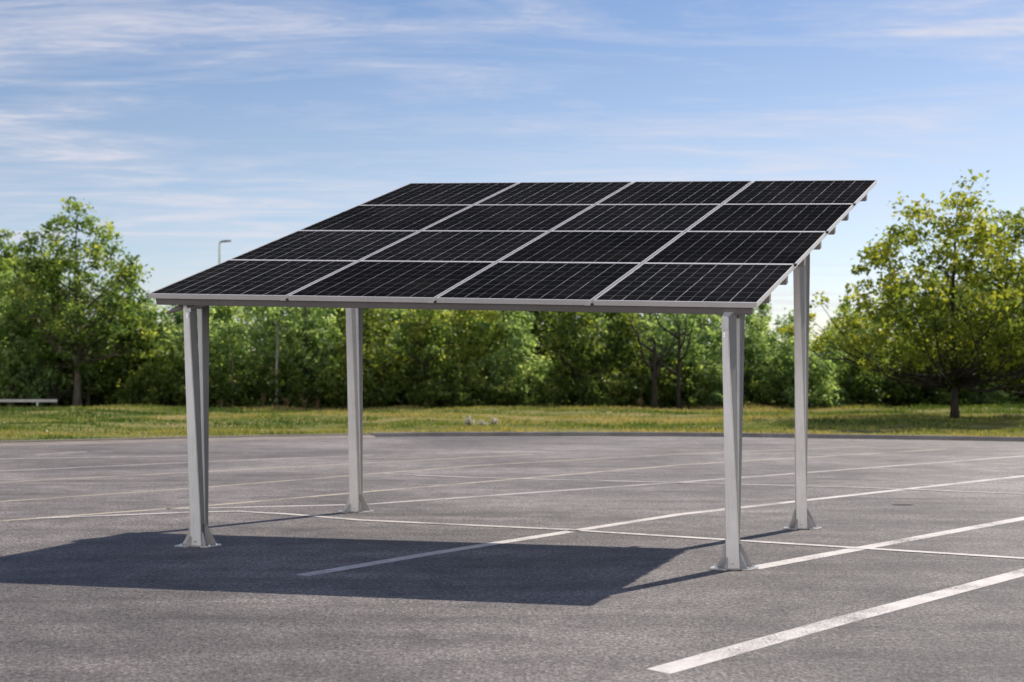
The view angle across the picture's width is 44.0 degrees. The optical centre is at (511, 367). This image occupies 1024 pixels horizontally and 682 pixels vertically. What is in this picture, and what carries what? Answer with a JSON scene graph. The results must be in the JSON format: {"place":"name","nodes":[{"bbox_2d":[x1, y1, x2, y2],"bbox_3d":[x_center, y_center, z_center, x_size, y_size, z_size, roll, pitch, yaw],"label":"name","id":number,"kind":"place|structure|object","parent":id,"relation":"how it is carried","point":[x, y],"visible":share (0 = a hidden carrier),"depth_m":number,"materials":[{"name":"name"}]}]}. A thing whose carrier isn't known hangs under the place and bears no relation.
{"place":"outdoors","nodes":[
{"label":"outdoors","id":0,"kind":"place"},
{"bbox_2d":[463,416,477,425],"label":"pale weed","id":1,"kind":"object","parent":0,"point":[468,421],"visible":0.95,"depth_m":40.45,"materials":[{"name":"beige plant"}]},
{"bbox_2d":[0,436,1023,681],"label":"parking lot","id":2,"kind":"structure","parent":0,"point":[100,596],"depth_m":12.42,"materials":[{"name":"grey asphalt"}]},
{"bbox_2d":[7,456,336,470],"bbox_3d":[-6.676,1.938,25.811,8.568,0.001,0.288,0,0,-34],"label":"parking line","id":3,"kind":"object","parent":2,"relation":"on","point":[163,463],"visible":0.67,"depth_m":25.61,"materials":[{"name":"white paint"}]},
{"bbox_2d":[7,454,532,481],"bbox_3d":[-4.348,1.938,24.704,12.100,0.001,0.138,0,0,-37],"label":"parking line","id":4,"kind":"object","parent":2,"relation":"on","point":[257,468],"visible":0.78,"depth_m":24.34,"materials":[{"name":"white paint"}]},
{"bbox_2d":[36,511,577,529],"bbox_3d":[-2.578,1.934,16.284,7.037,0.001,1.322,0,0,10],"label":"parking line","id":5,"kind":"object","parent":2,"relation":"on","point":[325,517],"visible":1,"depth_m":16.24,"materials":[{"name":"white paint"}]},
{"bbox_2d":[0,446,864,501],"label":"parking line","id":6,"kind":"object","parent":2,"relation":"on","point":[374,473],"visible":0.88,"depth_m":22.77,"materials":[{"name":"white paint"}]},
{"bbox_2d":[296,530,580,575],"bbox_3d":[-0.607,1.938,13.472,0.201,0.001,4.289,0,0,40],"label":"parking line","id":7,"kind":"object","parent":2,"relation":"on","point":[421,555],"visible":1,"depth_m":13.21,"materials":[{"name":"white paint"}]},
{"bbox_2d":[0,449,941,520],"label":"parking line","id":8,"kind":"object","parent":2,"relation":"on","point":[418,487],"visible":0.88,"depth_m":20.32,"materials":[{"name":"white paint"}]},
{"bbox_2d":[148,180,876,570],"bbox_3d":[0.450,-0.358,15.204,7.680,4.594,5.214,0,0,15],"label":"solar carport","id":9,"kind":"object","parent":2,"relation":"on","point":[734,252],"visible":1,"depth_m":14.33,"materials":[{"name":"glass"}]},
{"bbox_2d":[167,456,1020,508],"bbox_3d":[3.508,1.938,22.196,19.113,0.001,1.077,0,0,-33],"label":"parking line","id":10,"kind":"object","parent":2,"relation":"on","point":[585,488],"visible":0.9,"depth_m":20.15,"materials":[{"name":"white paint"}]},
{"bbox_2d":[385,473,1023,493],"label":"parking line","id":11,"kind":"object","parent":2,"relation":"on","point":[711,483],"visible":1,"depth_m":21.15,"materials":[{"name":"white paint"}]},
{"bbox_2d":[568,475,1023,531],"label":"parking line","id":12,"kind":"object","parent":2,"relation":"on","point":[631,521],"visible":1,"depth_m":17.94,"materials":[{"name":"white paint"}]},
{"bbox_2d":[581,530,1023,558],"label":"parking line","id":13,"kind":"object","parent":2,"relation":"on","point":[810,544],"visible":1,"depth_m":13.78,"materials":[{"name":"white paint"}]},
{"bbox_2d":[647,568,1023,673],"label":"parking line","id":14,"kind":"object","parent":2,"relation":"on","point":[724,652],"visible":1,"depth_m":9.48,"materials":[{"name":"white paint"}]},
{"bbox_2d":[755,516,1023,568],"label":"parking line","id":15,"kind":"object","parent":2,"relation":"on","point":[811,557],"visible":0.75,"depth_m":13.96,"materials":[{"name":"white paint"}]},
{"bbox_2d":[0,376,1023,441],"bbox_3d":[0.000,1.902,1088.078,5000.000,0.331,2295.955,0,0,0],"label":"ground","id":16,"kind":"structure","parent":0,"point":[972,425],"depth_m":44.70,"materials":[{"name":"green plant"}]},
{"bbox_2d":[0,269,45,407],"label":"woodland tree","id":17,"kind":"object","parent":16,"relation":"on","point":[10,380],"visible":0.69,"depth_m":61.07,"materials":[{"name":"green plant"}]},
{"bbox_2d":[0,229,48,354],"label":"broadleaf tree","id":18,"kind":"object","parent":16,"relation":"on","point":[5,266],"visible":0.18,"depth_m":64.57,"materials":[{"name":"green plant"}]},
{"bbox_2d":[0,399,56,406],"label":"guardrail","id":19,"kind":"object","parent":16,"relation":"on","point":[28,400],"visible":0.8,"depth_m":59.90,"materials":[{"name":"metal"}]},
{"bbox_2d":[0,249,58,345],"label":"broadleaf tree","id":20,"kind":"object","parent":16,"relation":"on","point":[16,267],"depth_m":67.63,"materials":[{"name":"green plant"}]},
{"bbox_2d":[6,273,92,407],"bbox_3d":[-22.061,-1.488,61.300,4.121,7.156,4.040,0,0,40],"label":"woodland tree","id":21,"kind":"object","parent":16,"relation":"on","point":[53,374],"visible":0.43,"depth_m":60.71,"materials":[{"name":"green plant"}]},
{"bbox_2d":[43,360,108,407],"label":"bush","id":22,"kind":"object","parent":16,"relation":"on","point":[68,402],"visible":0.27,"depth_m":62.52,"materials":[{"name":"green plant"}]},
{"bbox_2d":[1,196,158,407],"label":"broadleaf tree","id":23,"kind":"object","parent":16,"relation":"on","point":[124,277],"visible":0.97,"depth_m":59.55,"materials":[{"name":"green plant"}]},
{"bbox_2d":[49,309,135,406],"bbox_3d":[-20.835,-0.463,62.725,4.136,5.021,4.276,0,0,-38],"label":"woodland tree","id":24,"kind":"object","parent":16,"relation":"on","point":[87,385],"visible":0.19,"depth_m":62.19,"materials":[{"name":"green plant"}]},
{"bbox_2d":[84,279,124,327],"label":"woodland tree","id":25,"kind":"object","parent":16,"relation":"on","point":[98,299],"visible":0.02,"depth_m":79.52,"materials":[{"name":"green plant"}]},
{"bbox_2d":[91,350,140,405],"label":"bush","id":26,"kind":"object","parent":16,"relation":"on","point":[108,401],"visible":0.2,"depth_m":62.61,"materials":[{"name":"green plant"}]},
{"bbox_2d":[97,302,173,405],"bbox_3d":[-18.405,-0.544,62.468,3.840,5.452,3.631,0,0,-36],"label":"woodland tree","id":27,"kind":"object","parent":16,"relation":"on","point":[137,356],"visible":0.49,"depth_m":61.79,"materials":[{"name":"green plant"}]},
{"bbox_2d":[110,358,172,405],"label":"bush","id":28,"kind":"object","parent":16,"relation":"on","point":[135,395],"visible":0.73,"depth_m":60.10,"materials":[{"name":"green plant"}]},
{"bbox_2d":[125,352,185,406],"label":"bush","id":29,"kind":"object","parent":16,"relation":"on","point":[173,375],"visible":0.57,"depth_m":60.03,"materials":[{"name":"green plant"}]},
{"bbox_2d":[130,289,181,362],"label":"woodland tree","id":30,"kind":"object","parent":16,"relation":"on","point":[160,314],"visible":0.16,"depth_m":70.18,"materials":[{"name":"green plant"}]},
{"bbox_2d":[134,338,184,405],"bbox_3d":[-17.982,0.411,64.548,4.193,3.916,4.371,0,0,-36],"label":"bush","id":31,"kind":"object","parent":16,"relation":"on","point":[167,349],"visible":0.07,"depth_m":64.70,"materials":[{"name":"green plant"}]},
{"bbox_2d":[147,305,182,342],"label":"woodland tree","id":32,"kind":"object","parent":16,"relation":"on","point":[174,314],"visible":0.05,"depth_m":78.27,"materials":[{"name":"green plant"}]},
{"bbox_2d":[0,433,376,446],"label":"curb","id":33,"kind":"structure","parent":16,"relation":"on","point":[161,439],"depth_m":33.37,"materials":[{"name":"concrete"}]},
{"bbox_2d":[171,306,228,353],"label":"woodland tree","id":34,"kind":"object","parent":16,"relation":"on","point":[178,320],"visible":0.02,"depth_m":69.82,"materials":[{"name":"green plant"}]},
{"bbox_2d":[157,307,248,393],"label":"woodland tree","id":35,"kind":"object","parent":16,"relation":"on","point":[218,349],"visible":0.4,"depth_m":61.18,"materials":[{"name":"green plant"}]},
{"bbox_2d":[170,371,237,407],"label":"bush","id":36,"kind":"object","parent":16,"relation":"on","point":[216,392],"visible":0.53,"depth_m":59.62,"materials":[{"name":"green plant"}]},
{"bbox_2d":[227,343,233,407],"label":"bare tree","id":37,"kind":"object","parent":16,"relation":"on","point":[232,404],"visible":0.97,"depth_m":59.91,"materials":[{"name":"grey plant"}]},
{"bbox_2d":[209,306,264,357],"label":"woodland tree","id":38,"kind":"object","parent":16,"relation":"on","point":[224,313],"visible":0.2,"depth_m":68.07,"materials":[{"name":"green plant"}]},
{"bbox_2d":[223,373,268,406],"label":"bush","id":39,"kind":"object","parent":16,"relation":"on","point":[237,402],"visible":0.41,"depth_m":60.80,"materials":[{"name":"green plant"}]},
{"bbox_2d":[217,306,297,400],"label":"woodland tree","id":40,"kind":"object","parent":16,"relation":"on","point":[259,334],"visible":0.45,"depth_m":61.99,"materials":[{"name":"green plant"}]},
{"bbox_2d":[225,353,306,407],"bbox_3d":[-11.483,0.714,60.477,3.408,2.830,3.920,0,0,33],"label":"bush","id":41,"kind":"object","parent":16,"relation":"on","point":[267,382],"visible":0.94,"depth_m":60.06,"materials":[{"name":"green plant"}]},
{"bbox_2d":[272,319,278,406],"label":"bare tree","id":42,"kind":"object","parent":16,"relation":"on","point":[276,372],"visible":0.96,"depth_m":59.89,"materials":[{"name":"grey plant"}]},
{"bbox_2d":[255,307,342,403],"bbox_3d":[-10.159,-1.406,62.581,4.498,6.707,4.589,0,0,0],"label":"woodland tree","id":43,"kind":"object","parent":16,"relation":"on","point":[314,342],"visible":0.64,"depth_m":61.69,"materials":[{"name":"green plant"}]},
{"bbox_2d":[262,307,343,354],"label":"woodland tree","id":44,"kind":"object","parent":16,"relation":"on","point":[292,316],"visible":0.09,"depth_m":69.27,"materials":[{"name":"green plant"}]},
{"bbox_2d":[274,368,341,408],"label":"bush","id":45,"kind":"object","parent":16,"relation":"on","point":[314,387],"visible":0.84,"depth_m":60.21,"materials":[{"name":"green plant"}]},
{"bbox_2d":[316,308,392,356],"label":"woodland tree","id":46,"kind":"object","parent":16,"relation":"on","point":[340,317],"visible":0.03,"depth_m":69.17,"materials":[{"name":"green plant"}]},
{"bbox_2d":[318,355,399,408],"bbox_3d":[-7.442,0.769,60.319,3.659,2.927,3.181,0,0,-26],"label":"bush","id":47,"kind":"object","parent":16,"relation":"on","point":[337,380],"visible":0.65,"depth_m":59.76,"materials":[{"name":"green plant"}]},
{"bbox_2d":[322,308,405,405],"bbox_3d":[-7.019,-0.796,61.471,4.096,5.789,4.332,0,0,-19],"label":"woodland tree","id":48,"kind":"object","parent":16,"relation":"on","point":[370,357],"visible":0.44,"depth_m":61.20,"materials":[{"name":"green plant"}]},
{"bbox_2d":[364,308,420,363],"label":"woodland tree","id":49,"kind":"object","parent":16,"relation":"on","point":[395,314],"visible":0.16,"depth_m":68.49,"materials":[{"name":"green plant"}]},
{"bbox_2d":[370,354,435,406],"bbox_3d":[-5.326,0.687,61.159,2.921,2.828,3.044,0,0,33],"label":"bush","id":50,"kind":"object","parent":16,"relation":"on","point":[403,389],"visible":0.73,"depth_m":60.65,"materials":[{"name":"green plant"}]},
{"bbox_2d":[384,309,464,379],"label":"woodland tree","id":51,"kind":"object","parent":16,"relation":"on","point":[433,324],"visible":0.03,"depth_m":69.13,"materials":[{"name":"green plant"}]},
{"bbox_2d":[392,309,465,400],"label":"woodland tree","id":52,"kind":"object","parent":16,"relation":"on","point":[422,329],"visible":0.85,"depth_m":60.48,"materials":[{"name":"green plant"}]},
{"bbox_2d":[399,354,461,405],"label":"bush","id":53,"kind":"object","parent":16,"relation":"on","point":[446,375],"visible":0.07,"depth_m":63.63,"materials":[{"name":"green plant"}]},
{"bbox_2d":[407,378,456,408],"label":"bush","id":54,"kind":"object","parent":16,"relation":"on","point":[439,391],"visible":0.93,"depth_m":59.58,"materials":[{"name":"green plant"}]},
{"bbox_2d":[441,362,492,407],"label":"bush","id":55,"kind":"object","parent":16,"relation":"on","point":[470,383],"visible":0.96,"depth_m":59.67,"materials":[{"name":"green plant"}]},
{"bbox_2d":[439,310,514,393],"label":"woodland tree","id":56,"kind":"object","parent":16,"relation":"on","point":[470,326],"visible":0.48,"depth_m":62.54,"materials":[{"name":"green plant"}]},
{"bbox_2d":[449,310,504,361],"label":"woodland tree","id":57,"kind":"object","parent":16,"relation":"on","point":[468,330],"visible":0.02,"depth_m":69.85,"materials":[{"name":"green plant"}]},
{"bbox_2d":[453,310,560,404],"bbox_3d":[-0.390,-1.431,62.401,4.920,7.009,4.785,0,0,-16],"label":"woodland tree","id":58,"kind":"object","parent":16,"relation":"on","point":[525,343],"visible":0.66,"depth_m":61.85,"materials":[{"name":"green plant"}]},
{"bbox_2d":[485,378,532,405],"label":"bush","id":59,"kind":"object","parent":16,"relation":"on","point":[516,395],"visible":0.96,"depth_m":59.86,"materials":[{"name":"green plant"}]},
{"bbox_2d":[494,311,571,391],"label":"woodland tree","id":60,"kind":"object","parent":16,"relation":"on","point":[538,320],"visible":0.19,"depth_m":68.70,"materials":[{"name":"green plant"}]},
{"bbox_2d":[521,354,573,404],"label":"bush","id":61,"kind":"object","parent":16,"relation":"on","point":[542,375],"visible":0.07,"depth_m":64.48,"materials":[{"name":"green plant"}]},
{"bbox_2d":[530,371,574,406],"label":"bush","id":62,"kind":"object","parent":16,"relation":"on","point":[542,396],"visible":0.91,"depth_m":59.95,"materials":[{"name":"green plant"}]},
{"bbox_2d":[531,311,581,377],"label":"woodland tree","id":63,"kind":"object","parent":16,"relation":"on","point":[546,321],"visible":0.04,"depth_m":70.41,"materials":[{"name":"green plant"}]},
{"bbox_2d":[537,311,621,407],"bbox_3d":[3.138,-1.126,61.082,3.918,6.739,3.705,0,0,34],"label":"woodland tree","id":64,"kind":"object","parent":16,"relation":"on","point":[578,362],"visible":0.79,"depth_m":60.74,"materials":[{"name":"green plant"}]},
{"bbox_2d":[564,372,618,407],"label":"bush","id":65,"kind":"object","parent":16,"relation":"on","point":[593,391],"visible":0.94,"depth_m":59.65,"materials":[{"name":"green plant"}]},
{"bbox_2d":[558,312,653,374],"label":"woodland tree","id":66,"kind":"object","parent":16,"relation":"on","point":[601,322],"visible":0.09,"depth_m":68.63,"materials":[{"name":"green plant"}]},
{"bbox_2d":[585,312,654,404],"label":"woodland tree","id":67,"kind":"object","parent":16,"relation":"on","point":[615,347],"visible":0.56,"depth_m":62.09,"materials":[{"name":"green plant"}]},
{"bbox_2d":[599,369,646,406],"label":"bush","id":68,"kind":"object","parent":16,"relation":"on","point":[620,385],"visible":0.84,"depth_m":59.68,"materials":[{"name":"green plant"}]},
{"bbox_2d":[606,362,650,403],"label":"bush","id":69,"kind":"object","parent":16,"relation":"on","point":[638,380],"visible":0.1,"depth_m":62.72,"materials":[{"name":"green plant"}]},
{"bbox_2d":[613,313,686,358],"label":"woodland tree","id":70,"kind":"object","parent":16,"relation":"on","point":[650,320],"visible":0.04,"depth_m":68.91,"materials":[{"name":"green plant"}]},
{"bbox_2d":[627,313,677,408],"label":"bare tree","id":71,"kind":"object","parent":16,"relation":"on","point":[654,375],"visible":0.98,"depth_m":57.99,"materials":[{"name":"brown plant"}]},
{"bbox_2d":[636,369,675,406],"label":"bush","id":72,"kind":"object","parent":16,"relation":"on","point":[648,389],"visible":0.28,"depth_m":60.44,"materials":[{"name":"green plant"}]},
{"bbox_2d":[645,313,694,409],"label":"bare tree","id":73,"kind":"object","parent":16,"relation":"on","point":[678,388],"visible":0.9,"depth_m":58.45,"materials":[{"name":"brown plant"}]},
{"bbox_2d":[637,313,721,403],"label":"woodland tree","id":74,"kind":"object","parent":16,"relation":"on","point":[696,348],"visible":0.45,"depth_m":61.28,"materials":[{"name":"green plant"}]},
{"bbox_2d":[647,356,722,407],"bbox_3d":[8.260,0.768,60.236,3.999,2.685,3.476,0,0,-28],"label":"bush","id":75,"kind":"object","parent":16,"relation":"on","point":[688,384],"visible":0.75,"depth_m":59.52,"materials":[{"name":"green plant"}]},
{"bbox_2d":[652,314,722,366],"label":"woodland tree","id":76,"kind":"object","parent":16,"relation":"on","point":[715,342],"visible":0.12,"depth_m":69.60,"materials":[{"name":"green plant"}]},
{"bbox_2d":[661,314,721,359],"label":"woodland tree","id":77,"kind":"object","parent":16,"relation":"on","point":[705,324],"visible":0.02,"depth_m":78.31,"materials":[{"name":"green plant"}]},
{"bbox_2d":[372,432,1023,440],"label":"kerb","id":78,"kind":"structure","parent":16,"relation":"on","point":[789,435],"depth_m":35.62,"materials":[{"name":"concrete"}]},
{"bbox_2d":[692,360,746,406],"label":"bush","id":79,"kind":"object","parent":16,"relation":"on","point":[714,400],"visible":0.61,"depth_m":59.63,"materials":[{"name":"green plant"}]},
{"bbox_2d":[703,355,775,401],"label":"bush","id":80,"kind":"object","parent":16,"relation":"on","point":[751,394],"visible":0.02,"depth_m":64.83,"materials":[{"name":"green plant"}]},
{"bbox_2d":[710,308,771,402],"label":"woodland tree","id":81,"kind":"object","parent":16,"relation":"on","point":[753,348],"visible":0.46,"depth_m":62.28,"materials":[{"name":"green plant"}]},
{"bbox_2d":[744,315,773,400],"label":"woodland tree","id":82,"kind":"object","parent":16,"relation":"on","point":[765,336],"visible":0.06,"depth_m":68.62,"materials":[{"name":"green plant"}]},
{"bbox_2d":[744,303,782,352],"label":"woodland tree","id":83,"kind":"object","parent":16,"relation":"on","point":[762,307],"visible":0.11,"depth_m":79.61,"materials":[{"name":"green plant"}]},
{"bbox_2d":[747,374,791,405],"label":"bush","id":84,"kind":"object","parent":16,"relation":"on","point":[760,391],"visible":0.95,"depth_m":59.90,"materials":[{"name":"green plant"}]},
{"bbox_2d":[753,322,825,406],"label":"woodland tree","id":85,"kind":"object","parent":16,"relation":"on","point":[785,362],"visible":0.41,"depth_m":61.33,"materials":[{"name":"green plant"}]},
{"bbox_2d":[764,308,815,356],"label":"woodland tree","id":86,"kind":"object","parent":16,"relation":"on","point":[790,318],"visible":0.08,"depth_m":70.05,"materials":[{"name":"green plant"}]},
{"bbox_2d":[778,351,847,407],"bbox_3d":[14.024,0.696,60.085,3.453,3.302,3.592,0,0,-19],"label":"bush","id":87,"kind":"object","parent":16,"relation":"on","point":[818,371],"visible":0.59,"depth_m":59.41,"materials":[{"name":"green plant"}]},
{"bbox_2d":[808,323,853,396],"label":"woodland tree","id":88,"kind":"object","parent":16,"relation":"on","point":[824,354],"visible":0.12,"depth_m":63.14,"materials":[{"name":"green plant"}]},
{"bbox_2d":[816,379,856,407],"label":"bush","id":89,"kind":"object","parent":16,"relation":"on","point":[839,402],"visible":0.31,"depth_m":60.37,"materials":[{"name":"green plant"}]},
{"bbox_2d":[820,307,871,370],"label":"woodland tree","id":90,"kind":"object","parent":16,"relation":"on","point":[850,314],"visible":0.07,"depth_m":69.29,"materials":[{"name":"green plant"}]},
{"bbox_2d":[826,295,868,336],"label":"woodland tree","id":91,"kind":"object","parent":16,"relation":"on","point":[843,304],"visible":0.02,"depth_m":78.40,"materials":[{"name":"green plant"}]},
{"bbox_2d":[830,352,907,406],"bbox_3d":[17.207,0.648,60.864,3.499,3.082,3.357,0,0,-36],"label":"bush","id":92,"kind":"object","parent":16,"relation":"on","point":[857,380],"visible":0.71,"depth_m":60.33,"materials":[{"name":"green plant"}]},
{"bbox_2d":[848,320,890,399],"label":"woodland tree","id":93,"kind":"object","parent":16,"relation":"on","point":[876,356],"visible":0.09,"depth_m":63.09,"materials":[{"name":"green plant"}]},
{"bbox_2d":[849,291,910,364],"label":"woodland tree","id":94,"kind":"object","parent":16,"relation":"on","point":[877,316],"visible":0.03,"depth_m":69.20,"materials":[{"name":"green plant"}]},
{"bbox_2d":[864,353,934,407],"bbox_3d":[18.674,0.671,61.233,3.211,3.085,3.347,0,0,37],"label":"bush","id":95,"kind":"object","parent":16,"relation":"on","point":[908,391],"visible":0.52,"depth_m":60.57,"materials":[{"name":"green plant"}]},
{"bbox_2d":[777,169,1023,418],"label":"broadleaf tree","id":96,"kind":"object","parent":16,"relation":"on","point":[966,330],"visible":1,"depth_m":45.00,"materials":[{"name":"green plant"}]},
{"bbox_2d":[884,299,923,400],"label":"woodland tree","id":97,"kind":"object","parent":16,"relation":"on","point":[900,322],"visible":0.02,"depth_m":69.89,"materials":[{"name":"green plant"}]},
{"bbox_2d":[913,270,946,327],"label":"woodland tree","id":98,"kind":"object","parent":16,"relation":"on","point":[920,288],"visible":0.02,"depth_m":77.71,"materials":[{"name":"green plant"}]},
{"bbox_2d":[909,282,981,406],"bbox_3d":[21.009,-1.024,61.823,4.130,6.389,3.905,0,0,35],"label":"woodland tree","id":99,"kind":"object","parent":16,"relation":"on","point":[927,394],"visible":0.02,"depth_m":61.66,"materials":[{"name":"green plant"}]},
{"bbox_2d":[922,369,979,406],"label":"bush","id":100,"kind":"object","parent":16,"relation":"on","point":[944,394],"visible":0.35,"depth_m":59.39,"materials":[{"name":"green plant"}]},
{"bbox_2d":[945,207,1023,394],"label":"broadleaf tree","id":101,"kind":"object","parent":16,"relation":"on","point":[1018,235],"visible":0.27,"depth_m":48.51,"materials":[{"name":"green plant"}]},
{"bbox_2d":[955,280,1019,392],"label":"woodland tree","id":102,"kind":"object","parent":16,"relation":"on","point":[991,285],"visible":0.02,"depth_m":62.34,"materials":[{"name":"green plant"}]},
{"bbox_2d":[972,376,1017,406],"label":"bush","id":103,"kind":"object","parent":16,"relation":"on","point":[992,399],"visible":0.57,"depth_m":60.12,"materials":[{"name":"green plant"}]},
{"bbox_2d":[993,375,1023,405],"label":"bush","id":104,"kind":"object","parent":16,"relation":"on","point":[1019,399],"visible":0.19,"depth_m":60.72,"materials":[{"name":"green plant"}]},
{"bbox_2d":[0,0,1023,353],"label":"sky","id":105,"kind":"structure","parent":0,"point":[189,126],"materials":[{"name":"blue"}]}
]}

